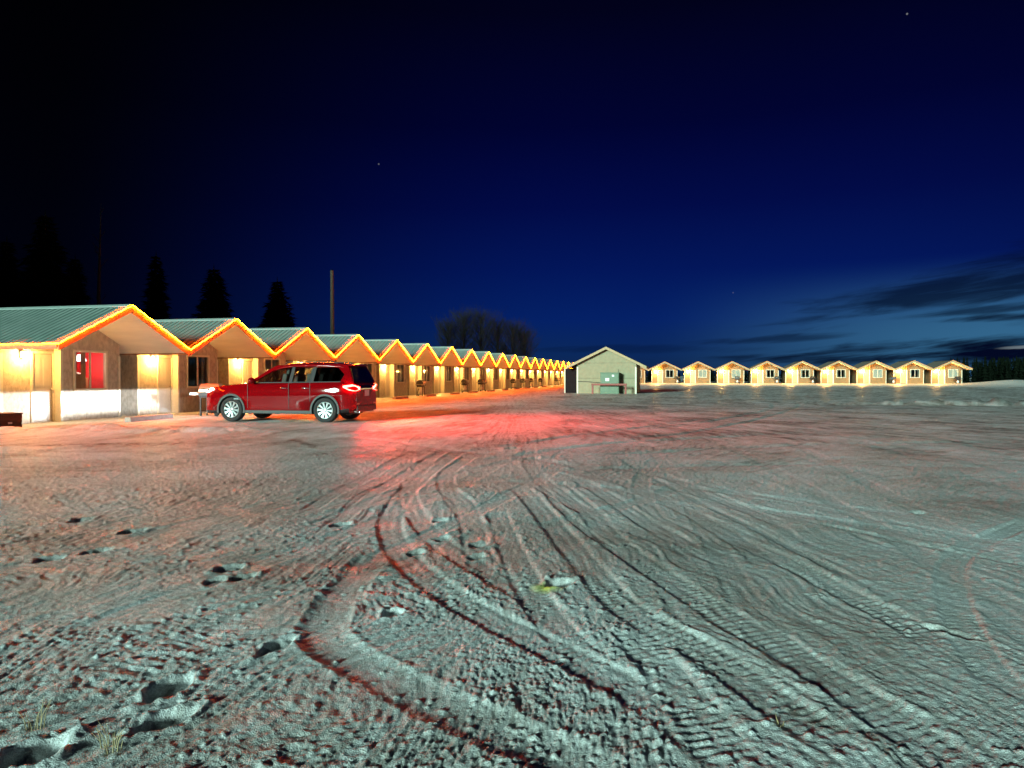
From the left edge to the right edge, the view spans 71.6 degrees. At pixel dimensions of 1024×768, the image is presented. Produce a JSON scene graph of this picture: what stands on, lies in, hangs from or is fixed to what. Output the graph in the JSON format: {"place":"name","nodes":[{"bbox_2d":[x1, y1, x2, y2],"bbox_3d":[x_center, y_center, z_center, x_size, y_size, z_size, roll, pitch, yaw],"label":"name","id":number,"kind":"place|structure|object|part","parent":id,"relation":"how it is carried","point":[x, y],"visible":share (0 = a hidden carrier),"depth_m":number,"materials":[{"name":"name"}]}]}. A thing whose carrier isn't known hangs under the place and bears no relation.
{"place":"outdoors","nodes":[
{"label":"outdoors","id":0,"kind":"place"},
{"bbox_2d":[0,376,1023,767],"bbox_3d":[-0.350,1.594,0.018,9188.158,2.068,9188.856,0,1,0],"label":"ground","id":1,"kind":"structure","parent":0,"point":[682,574],"depth_m":4.80,"materials":[{"name":"white snow"}]},
{"bbox_2d":[0,412,22,426],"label":"wooden box","id":2,"kind":"object","parent":1,"relation":"on","point":[14,419],"visible":0.85,"depth_m":18.73,"materials":[{"name":"brown wood"}]},
{"bbox_2d":[15,696,51,730],"bbox_3d":[-1.896,1.326,2.804,0.130,0.150,0.088,0,1,-31],"label":"grass tuft","id":3,"kind":"object","parent":1,"relation":"on","point":[37,721],"visible":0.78,"depth_m":2.81,"materials":[{"name":"beige plant"}]},
{"bbox_2d":[0,212,85,306],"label":"spruce tree","id":4,"kind":"object","parent":1,"relation":"on","point":[45,283],"visible":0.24,"depth_m":51.28,"materials":[{"name":"green plant"}]},
{"bbox_2d":[63,257,93,305],"bbox_3d":[-38.071,-5.221,61.901,5.776,12.445,5.670,0,1,23],"label":"spruce tree","id":5,"kind":"object","parent":1,"relation":"on","point":[78,278],"visible":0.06,"depth_m":61.75,"materials":[{"name":"green plant"}]},
{"bbox_2d":[0,304,189,423],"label":"motel cabin","id":6,"kind":"object","parent":1,"relation":"on","point":[59,363],"visible":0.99,"depth_m":21.95,"materials":[{"name":"wood"}]},
{"bbox_2d":[30,351,54,422],"bbox_3d":[-14.295,0.071,21.614,0.135,2.150,0.870,0,1,13],"label":"door","id":7,"kind":"structure","parent":6,"relation":"in","point":[40,365],"depth_m":21.61,"materials":[{"name":"paint"}]},
{"bbox_2d":[73,350,107,390],"bbox_3d":[-13.680,-0.440,23.039,0.093,1.300,1.370,0,1,13],"label":"window","id":8,"kind":"structure","parent":6,"relation":"in","point":[74,351],"depth_m":23.02,"materials":[{"name":"glass"}]},
{"bbox_2d":[93,209,107,304],"bbox_3d":[-33.663,-6.835,57.808,1.628,15.774,1.097,0,1,36],"label":"bare tree","id":9,"kind":"object","parent":1,"relation":"on","point":[98,298],"visible":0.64,"depth_m":57.82,"materials":[{"name":"brown plant"}]},
{"bbox_2d":[91,721,123,753],"bbox_3d":[-1.505,1.338,2.654,0.173,0.115,0.085,1,1,43],"label":"grass tuft","id":10,"kind":"object","parent":1,"relation":"on","point":[108,743],"visible":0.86,"depth_m":2.67,"materials":[{"name":"beige plant"}]},
{"bbox_2d":[124,414,172,421],"bbox_3d":[-11.469,1.087,22.479,0.254,0.180,1.900,0,1,13],"label":"wheel stop","id":11,"kind":"object","parent":1,"relation":"on","point":[147,418],"visible":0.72,"depth_m":22.27,"materials":[{"name":"concrete"}]},
{"bbox_2d":[139,254,171,319],"bbox_3d":[-30.012,-5.167,59.901,4.517,12.382,4.642,0,1,0],"label":"spruce tree","id":12,"kind":"object","parent":1,"relation":"on","point":[157,307],"visible":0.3,"depth_m":59.58,"materials":[{"name":"green plant"}]},
{"bbox_2d":[119,318,273,414],"bbox_3d":[-14.326,-0.641,27.848,8.008,3.755,5.266,0,1,13],"label":"motel cabin","id":13,"kind":"object","parent":1,"relation":"on","point":[155,384],"visible":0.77,"depth_m":27.00,"materials":[{"name":"wood"}]},
{"bbox_2d":[157,356,172,412],"bbox_3d":[-13.094,0.013,26.771,0.135,2.150,0.870,0,1,13],"label":"door","id":14,"kind":"structure","parent":13,"relation":"in","point":[164,368],"depth_m":26.79,"materials":[{"name":"paint"}]},
{"bbox_2d":[186,355,209,387],"bbox_3d":[-12.554,-0.498,28.218,0.244,1.300,1.370,0,1,13],"label":"window","id":15,"kind":"structure","parent":13,"relation":"in","point":[202,356],"depth_m":28.54,"materials":[{"name":"glass"}]},
{"bbox_2d":[190,384,222,415],"bbox_3d":[-10.555,0.551,24.929,1.440,1.135,0.589,0,1,10],"label":"barbecue grill","id":16,"kind":"object","parent":1,"relation":"on","point":[203,390],"visible":0.41,"depth_m":24.78,"materials":[{"name":"black metal"}]},
{"bbox_2d":[189,267,242,322],"bbox_3d":[-24.456,-4.401,58.098,6.006,10.964,5.970,0,1,0],"label":"spruce tree","id":17,"kind":"object","parent":1,"relation":"on","point":[212,305],"visible":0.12,"depth_m":57.49,"materials":[{"name":"green plant"}]},
{"bbox_2d":[217,327,334,384],"bbox_3d":[-13.128,-0.700,33.010,8.008,3.755,5.266,0,1,13],"label":"motel cabin","id":18,"kind":"object","parent":1,"relation":"on","point":[284,345],"visible":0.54,"depth_m":32.11,"materials":[{"name":"wood"}]},
{"bbox_2d":[242,359,252,382],"bbox_3d":[-11.894,-0.045,31.934,0.135,2.150,0.870,0,1,13],"label":"door","id":19,"kind":"structure","parent":18,"relation":"in","point":[247,372],"depth_m":31.88,"materials":[{"name":"paint"}]},
{"bbox_2d":[263,358,280,372],"bbox_3d":[-11.355,-0.556,33.380,0.244,1.300,1.370,0,1,13],"label":"window","id":20,"kind":"structure","parent":18,"relation":"in","point":[274,360],"depth_m":33.33,"materials":[{"name":"glass"}]},
{"bbox_2d":[254,279,297,327],"bbox_3d":[-21.004,-4.318,63.800,6.906,10.919,6.695,0,1,0],"label":"spruce tree","id":21,"kind":"object","parent":1,"relation":"on","point":[276,315],"visible":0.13,"depth_m":63.41,"materials":[{"name":"green plant"}]},
{"bbox_2d":[206,361,376,421],"bbox_3d":[-6.972,0.222,22.462,5.057,1.854,2.340,0,1,10],"label":"parked suv","id":22,"kind":"object","parent":1,"relation":"on","point":[326,391],"visible":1,"depth_m":21.54,"materials":[{"name":"red paint"}]},
{"bbox_3d":[-7.318,-0.281,21.728,1.220,0.474,0.185,0,1,10],"label":"side window","id":23,"kind":"part","parent":22,"relation":"part of","materials":[{"name":"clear glass"}]},
{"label":"side window","id":24,"kind":"part","parent":22,"relation":"part of","materials":[{"name":"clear glass"}]},
{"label":"side window","id":25,"kind":"part","parent":22,"relation":"part of","materials":[{"name":"black glass"}]},
{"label":"rear window","id":26,"kind":"part","parent":22,"relation":"part of","materials":[{"name":"black glass"}]},
{"bbox_2d":[330,270,333,333],"bbox_3d":[-15.200,-4.316,59.955,0.380,10.681,0.380,0,1,0],"label":"utility pole","id":27,"kind":"object","parent":1,"relation":"on","point":[331,301],"visible":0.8,"depth_m":59.80,"materials":[{"name":"brown wood"}]},
{"bbox_2d":[286,334,378,363],"bbox_3d":[-11.929,-0.758,38.173,8.008,3.755,5.266,0,1,13],"label":"motel cabin","id":28,"kind":"object","parent":1,"relation":"on","point":[353,348],"visible":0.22,"depth_m":37.54,"materials":[{"name":"wood"}]},
{"bbox_2d":[354,339,413,383],"bbox_3d":[-10.731,-0.816,43.335,8.008,3.755,5.266,0,1,13],"label":"motel cabin","id":29,"kind":"object","parent":1,"relation":"on","point":[388,351],"visible":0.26,"depth_m":43.17,"materials":[{"name":"wood"}]},
{"bbox_2d":[363,363,372,376],"bbox_3d":[-8.961,-0.673,43.708,0.244,1.300,1.370,0,1,13],"label":"window","id":30,"kind":"structure","parent":29,"relation":"in","point":[368,364],"depth_m":44.29,"materials":[{"name":"glass"}]},
{"bbox_2d":[393,396,407,398],"bbox_3d":[-6.774,0.853,43.182,0.253,0.180,1.900,0,1,14],"label":"wheel stop","id":31,"kind":"object","parent":1,"relation":"on","point":[403,397],"visible":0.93,"depth_m":43.16,"materials":[{"name":"concrete"}]},
{"bbox_2d":[376,343,439,397],"bbox_3d":[-9.532,-0.874,48.497,8.008,3.755,5.266,0,1,13],"label":"motel cabin","id":32,"kind":"object","parent":1,"relation":"on","point":[391,380],"visible":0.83,"depth_m":47.76,"materials":[{"name":"wood"}]},
{"bbox_2d":[385,365,390,396],"bbox_3d":[-8.298,-0.220,47.421,0.135,2.150,0.870,0,1,13],"label":"door","id":33,"kind":"structure","parent":32,"relation":"in","point":[386,366],"depth_m":47.45,"materials":[{"name":"paint"}]},
{"bbox_2d":[396,364,404,382],"bbox_3d":[-7.763,-0.731,48.870,0.244,1.300,1.370,0,1,13],"label":"window","id":34,"kind":"structure","parent":32,"relation":"in","point":[396,364],"depth_m":49.34,"materials":[{"name":"glass"}]},
{"bbox_2d":[416,380,425,395],"bbox_3d":[-6.235,0.284,48.674,0.589,1.135,1.440,0,1,5],"label":"barbecue grill","id":35,"kind":"object","parent":1,"relation":"on","point":[420,383],"visible":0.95,"depth_m":48.37,"materials":[{"name":"black metal"}]},
{"bbox_2d":[407,346,461,394],"bbox_3d":[-8.334,-0.932,53.660,8.008,3.755,5.266,0,1,13],"label":"motel cabin","id":36,"kind":"object","parent":1,"relation":"on","point":[446,356],"visible":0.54,"depth_m":52.91,"materials":[{"name":"wood"}]},
{"bbox_2d":[414,366,418,394],"bbox_3d":[-7.100,-0.278,52.584,0.135,2.150,0.870,0,1,13],"label":"door","id":37,"kind":"structure","parent":36,"relation":"in","point":[415,367],"depth_m":52.52,"materials":[{"name":"paint"}]},
{"bbox_2d":[423,366,429,381],"bbox_3d":[-6.559,-0.789,54.029,0.244,1.300,1.370,0,1,13],"label":"window","id":38,"kind":"structure","parent":36,"relation":"in","point":[423,366],"depth_m":54.15,"materials":[{"name":"glass"}]},
{"bbox_2d":[431,315,469,348],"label":"bare tree","id":39,"kind":"object","parent":1,"relation":"on","point":[447,335],"visible":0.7,"depth_m":117.33,"materials":[{"name":"brown plant"}]},
{"bbox_2d":[432,349,480,393],"bbox_3d":[-7.135,-0.991,58.822,8.008,3.755,5.266,0,1,13],"label":"motel cabin","id":40,"kind":"object","parent":1,"relation":"on","point":[442,379],"visible":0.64,"depth_m":58.09,"materials":[{"name":"wood"}]},
{"bbox_2d":[438,367,440,392],"bbox_3d":[-5.911,-0.336,57.753,0.135,2.150,0.870,0,1,13],"label":"door","id":41,"kind":"structure","parent":40,"relation":"in","point":[439,391],"depth_m":57.82,"materials":[{"name":"paint"}]},
{"bbox_2d":[446,367,450,381],"bbox_3d":[-5.290,-0.847,59.176,0.094,1.300,1.370,0,1,13],"label":"window","id":42,"kind":"structure","parent":40,"relation":"in","point":[446,367],"depth_m":59.02,"materials":[{"name":"glass"}]},
{"bbox_2d":[460,379,468,392],"bbox_3d":[-3.891,0.172,58.547,0.589,1.135,1.440,0,1,7],"label":"barbecue grill","id":43,"kind":"object","parent":1,"relation":"on","point":[464,381],"visible":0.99,"depth_m":58.24,"materials":[{"name":"black metal"}]},
{"bbox_2d":[442,305,492,350],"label":"bare tree","id":44,"kind":"object","parent":1,"relation":"on","point":[464,332],"visible":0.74,"depth_m":118.55,"materials":[{"name":"brown plant"}]},
{"bbox_2d":[453,351,495,391],"bbox_3d":[-5.937,-1.049,63.984,8.008,3.755,5.266,0,1,13],"label":"motel cabin","id":45,"kind":"object","parent":1,"relation":"on","point":[484,359],"visible":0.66,"depth_m":63.23,"materials":[{"name":"wood"}]},
{"bbox_2d":[458,367,460,391],"bbox_3d":[-4.702,-0.394,62.909,0.135,2.150,0.870,0,1,13],"label":"door","id":46,"kind":"structure","parent":45,"relation":"in","point":[459,370],"depth_m":63.15,"materials":[{"name":"paint"}]},
{"bbox_2d":[477,379,486,391],"bbox_3d":[-2.705,0.115,63.655,0.589,1.135,1.440,0,1,20],"label":"barbecue grill","id":47,"kind":"object","parent":1,"relation":"on","point":[481,382],"visible":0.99,"depth_m":63.47,"materials":[{"name":"black metal"}]},
{"bbox_2d":[461,305,506,351],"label":"bare tree","id":48,"kind":"object","parent":1,"relation":"on","point":[479,343],"visible":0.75,"depth_m":119.58,"materials":[{"name":"brown plant"}]},
{"bbox_2d":[471,353,508,390],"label":"motel cabin","id":49,"kind":"object","parent":1,"relation":"on","point":[477,374],"visible":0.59,"depth_m":68.41,"materials":[{"name":"wood"}]},
{"bbox_2d":[474,368,476,390],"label":"door","id":50,"kind":"structure","parent":49,"relation":"in","point":[474,368],"depth_m":67.93,"materials":[{"name":"paint"}]},
{"bbox_2d":[480,368,484,378],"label":"window","id":51,"kind":"structure","parent":49,"relation":"in","point":[480,368],"depth_m":70.09,"materials":[{"name":"glass"}]},
{"bbox_2d":[475,315,515,354],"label":"bare tree","id":52,"kind":"object","parent":1,"relation":"on","point":[497,338],"visible":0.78,"depth_m":120.25,"materials":[{"name":"brown plant"}]},
{"bbox_2d":[486,355,519,389],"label":"motel cabin","id":53,"kind":"object","parent":1,"relation":"on","point":[492,379],"visible":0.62,"depth_m":73.59,"materials":[{"name":"wood"}]},
{"bbox_2d":[494,369,497,380],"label":"window","id":54,"kind":"structure","parent":53,"relation":"in","point":[494,369],"depth_m":74.64,"materials":[{"name":"glass"}]},
{"bbox_2d":[493,318,531,355],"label":"bare tree","id":55,"kind":"object","parent":1,"relation":"on","point":[513,351],"visible":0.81,"depth_m":121.46,"materials":[{"name":"brown plant"}]},
{"bbox_2d":[510,378,515,388],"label":"barbecue grill","id":56,"kind":"object","parent":1,"relation":"on","point":[513,380],"visible":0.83,"depth_m":75.19,"materials":[{"name":"metal"}]},
{"bbox_2d":[499,356,530,388],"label":"motel cabin","id":57,"kind":"object","parent":1,"relation":"on","point":[504,377],"visible":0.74,"depth_m":78.76,"materials":[{"name":"wood"}]},
{"bbox_2d":[520,378,525,387],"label":"barbecue grill","id":58,"kind":"object","parent":1,"relation":"on","point":[522,381],"visible":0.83,"depth_m":80.30,"materials":[{"name":"metal"}]},
{"bbox_2d":[510,357,538,387],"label":"motel cabin","id":59,"kind":"object","parent":1,"relation":"on","point":[533,365],"visible":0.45,"depth_m":83.98,"materials":[{"name":"wood"}]},
{"bbox_2d":[513,327,542,356],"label":"bare tree","id":60,"kind":"object","parent":1,"relation":"on","point":[528,340],"visible":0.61,"depth_m":122.64,"materials":[{"name":"brown plant"}]},
{"bbox_2d":[529,378,532,387],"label":"barbecue grill","id":61,"kind":"object","parent":1,"relation":"on","point":[530,380],"visible":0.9,"depth_m":84.43,"materials":[{"name":"black metal"}]},
{"bbox_2d":[520,358,546,386],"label":"motel cabin","id":62,"kind":"object","parent":1,"relation":"on","point":[524,374],"visible":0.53,"depth_m":89.33,"materials":[{"name":"wood"}]},
{"bbox_2d":[529,359,553,386],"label":"motel cabin","id":63,"kind":"object","parent":1,"relation":"on","point":[533,373],"visible":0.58,"depth_m":94.53,"materials":[{"name":"wood"}]},
{"bbox_2d":[537,360,559,385],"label":"motel cabin","id":64,"kind":"object","parent":1,"relation":"on","point":[555,365],"visible":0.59,"depth_m":99.39,"materials":[{"name":"wood"}]},
{"bbox_2d":[544,361,564,385],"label":"motel cabin","id":65,"kind":"object","parent":1,"relation":"on","point":[547,373],"visible":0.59,"depth_m":104.55,"materials":[{"name":"wood"}]},
{"bbox_2d":[550,362,568,384],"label":"motel cabin","id":66,"kind":"object","parent":1,"relation":"on","point":[552,376],"visible":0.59,"depth_m":109.67,"materials":[{"name":"wood"}]},
{"bbox_2d":[556,362,572,384],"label":"motel cabin","id":67,"kind":"object","parent":1,"relation":"on","point":[559,374],"visible":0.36,"depth_m":115.24,"materials":[{"name":"wood"}]},
{"bbox_2d":[564,347,649,393],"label":"utility shed","id":68,"kind":"structure","parent":1,"relation":"on","point":[581,375],"depth_m":56.83,"materials":[{"name":"metal"}]},
{"bbox_2d":[591,383,626,393],"bbox_3d":[7.542,0.401,55.168,2.750,0.875,0.120,0,1,13],"label":"guard rail","id":69,"kind":"object","parent":1,"relation":"on","point":[592,384],"visible":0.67,"depth_m":55.15,"materials":[{"name":"white metal"}]},
{"bbox_2d":[600,372,619,393],"bbox_3d":[7.731,-0.046,56.022,1.540,1.730,0.900,0,1,13],"label":"transformer cabinet","id":70,"kind":"object","parent":1,"relation":"on","point":[609,377],"visible":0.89,"depth_m":55.63,"materials":[{"name":"metal"}]},
{"bbox_3d":[7.629,-0.077,55.612,1.370,1.360,0.045,0,1,13],"label":"door","id":71,"kind":"part","parent":70,"relation":"part of","materials":[{"name":"metal"}]},
{"bbox_2d":[640,366,647,382],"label":"motel cabin","id":72,"kind":"object","parent":1,"relation":"on","point":[642,374],"visible":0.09,"depth_m":119.36,"materials":[{"name":"wood"}]},
{"bbox_2d":[648,361,680,382],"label":"motel cabin","id":73,"kind":"object","parent":1,"relation":"on","point":[664,372],"visible":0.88,"depth_m":118.56,"materials":[{"name":"wood"}]},
{"bbox_2d":[658,370,662,382],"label":"door","id":74,"kind":"structure","parent":73,"relation":"in","point":[660,372],"depth_m":118.99,"materials":[{"name":"paint"}]},
{"bbox_2d":[665,370,673,377],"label":"window","id":75,"kind":"structure","parent":73,"relation":"in","point":[665,370],"depth_m":118.38,"materials":[{"name":"plastic"}]},
{"bbox_2d":[681,361,714,382],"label":"motel cabin","id":76,"kind":"object","parent":1,"relation":"on","point":[698,372],"visible":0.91,"depth_m":117.31,"materials":[{"name":"wood"}]},
{"bbox_2d":[690,370,694,382],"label":"door","id":77,"kind":"structure","parent":76,"relation":"in","point":[692,372],"depth_m":117.80,"materials":[{"name":"paint"}]},
{"bbox_2d":[698,370,706,377],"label":"window","id":78,"kind":"structure","parent":76,"relation":"in","point":[701,373],"depth_m":117.20,"materials":[{"name":"glass"}]},
{"bbox_2d":[715,361,749,382],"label":"motel cabin","id":79,"kind":"object","parent":1,"relation":"on","point":[727,372],"visible":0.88,"depth_m":116.14,"materials":[{"name":"wood"}]},
{"bbox_2d":[723,370,728,382],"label":"door","id":80,"kind":"structure","parent":79,"relation":"in","point":[725,372],"depth_m":116.57,"materials":[{"name":"paint"}]},
{"bbox_2d":[732,370,740,377],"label":"window","id":81,"kind":"structure","parent":79,"relation":"in","point":[734,372],"depth_m":116.03,"materials":[{"name":"glass"}]},
{"bbox_2d":[732,376,741,382],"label":"barbecue grill","id":82,"kind":"object","parent":1,"relation":"on","point":[737,377],"visible":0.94,"depth_m":114.65,"materials":[{"name":"grey metal"}]},
{"bbox_2d":[748,361,784,382],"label":"motel cabin","id":83,"kind":"object","parent":1,"relation":"on","point":[764,372],"visible":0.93,"depth_m":115.01,"materials":[{"name":"wood"}]},
{"bbox_2d":[757,370,762,382],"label":"door","id":84,"kind":"structure","parent":83,"relation":"in","point":[759,372],"depth_m":115.38,"materials":[{"name":"paint"}]},
{"bbox_2d":[766,370,774,377],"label":"window","id":85,"kind":"structure","parent":83,"relation":"in","point":[766,370],"depth_m":114.79,"materials":[{"name":"plastic"}]},
{"bbox_2d":[772,376,781,382],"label":"barbecue grill","id":86,"kind":"object","parent":1,"relation":"on","point":[776,378],"visible":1,"depth_m":113.29,"materials":[{"name":"grey metal"}]},
{"bbox_2d":[781,361,820,383],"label":"motel cabin","id":87,"kind":"object","parent":1,"relation":"on","point":[798,372],"visible":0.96,"depth_m":113.82,"materials":[{"name":"wood"}]},
{"bbox_2d":[792,370,796,382],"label":"door","id":88,"kind":"structure","parent":87,"relation":"in","point":[794,373],"depth_m":114.21,"materials":[{"name":"paint"}]},
{"bbox_2d":[801,370,809,377],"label":"window","id":89,"kind":"structure","parent":87,"relation":"in","point":[801,370],"depth_m":113.54,"materials":[{"name":"plastic"}]},
{"bbox_2d":[646,370,962,381],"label":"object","id":90,"kind":"object","parent":1,"relation":"on","point":[712,376],"visible":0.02,"depth_m":149.25,"materials":[{"name":"wood"}]},
{"bbox_2d":[808,376,817,383],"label":"barbecue grill","id":91,"kind":"object","parent":1,"relation":"on","point":[812,378],"visible":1,"depth_m":112.02,"materials":[{"name":"black metal"}]},
{"bbox_2d":[815,361,856,383],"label":"motel cabin","id":92,"kind":"object","parent":1,"relation":"on","point":[834,372],"visible":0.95,"depth_m":112.60,"materials":[{"name":"wood"}]},
{"bbox_2d":[827,370,832,382],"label":"door","id":93,"kind":"structure","parent":92,"relation":"in","point":[829,373],"depth_m":113.01,"materials":[{"name":"paint"}]},
{"bbox_2d":[836,369,845,377],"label":"window","id":94,"kind":"structure","parent":92,"relation":"in","point":[837,369],"depth_m":112.41,"materials":[{"name":"plastic"}]},
{"bbox_2d":[850,360,894,383],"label":"motel cabin","id":95,"kind":"object","parent":1,"relation":"on","point":[869,372],"visible":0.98,"depth_m":111.37,"materials":[{"name":"wood"}]},
{"bbox_2d":[863,371,868,383],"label":"door","id":96,"kind":"structure","parent":95,"relation":"in","point":[866,373],"depth_m":111.81,"materials":[{"name":"paint"}]},
{"bbox_2d":[873,369,881,377],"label":"window","id":97,"kind":"structure","parent":95,"relation":"in","point":[877,373],"depth_m":111.18,"materials":[{"name":"glass"}]},
{"bbox_2d":[888,376,898,383],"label":"barbecue grill","id":98,"kind":"object","parent":1,"relation":"on","point":[893,378],"visible":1,"depth_m":109.62,"materials":[{"name":"grey metal"}]},
{"bbox_2d":[886,360,932,383],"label":"motel cabin","id":99,"kind":"object","parent":1,"relation":"on","point":[909,372],"visible":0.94,"depth_m":110.20,"materials":[{"name":"wood"}]},
{"bbox_2d":[900,370,905,383],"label":"door","id":100,"kind":"structure","parent":99,"relation":"in","point":[902,373],"depth_m":110.61,"materials":[{"name":"paint"}]},
{"bbox_2d":[910,369,919,377],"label":"window","id":101,"kind":"structure","parent":99,"relation":"in","point":[910,369],"depth_m":109.96,"materials":[{"name":"plastic"}]},
{"bbox_2d":[924,360,972,383],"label":"motel cabin","id":102,"kind":"object","parent":1,"relation":"on","point":[945,372],"visible":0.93,"depth_m":108.98,"materials":[{"name":"wood"}]},
{"bbox_2d":[938,370,943,383],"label":"door","id":103,"kind":"structure","parent":102,"relation":"in","point":[940,372],"depth_m":109.40,"materials":[{"name":"paint"}]},
{"bbox_2d":[948,369,957,377],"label":"window","id":104,"kind":"structure","parent":102,"relation":"in","point":[952,373],"depth_m":108.84,"materials":[{"name":"glass"}]},
{"bbox_2d":[954,376,960,383],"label":"barbecue grill","id":105,"kind":"object","parent":1,"relation":"on","point":[958,380],"visible":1,"depth_m":107.35,"materials":[{"name":"grey metal"}]},
{"bbox_2d":[950,356,1023,382],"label":"woods","id":106,"kind":"object","parent":1,"relation":"on","point":[991,371],"visible":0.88,"depth_m":147.13,"materials":[{"name":"green plant"}]},
{"bbox_2d":[0,0,1023,375],"label":"sky","id":107,"kind":"structure","parent":0,"point":[681,184],"materials":[{"name":"blue"}]}
]}

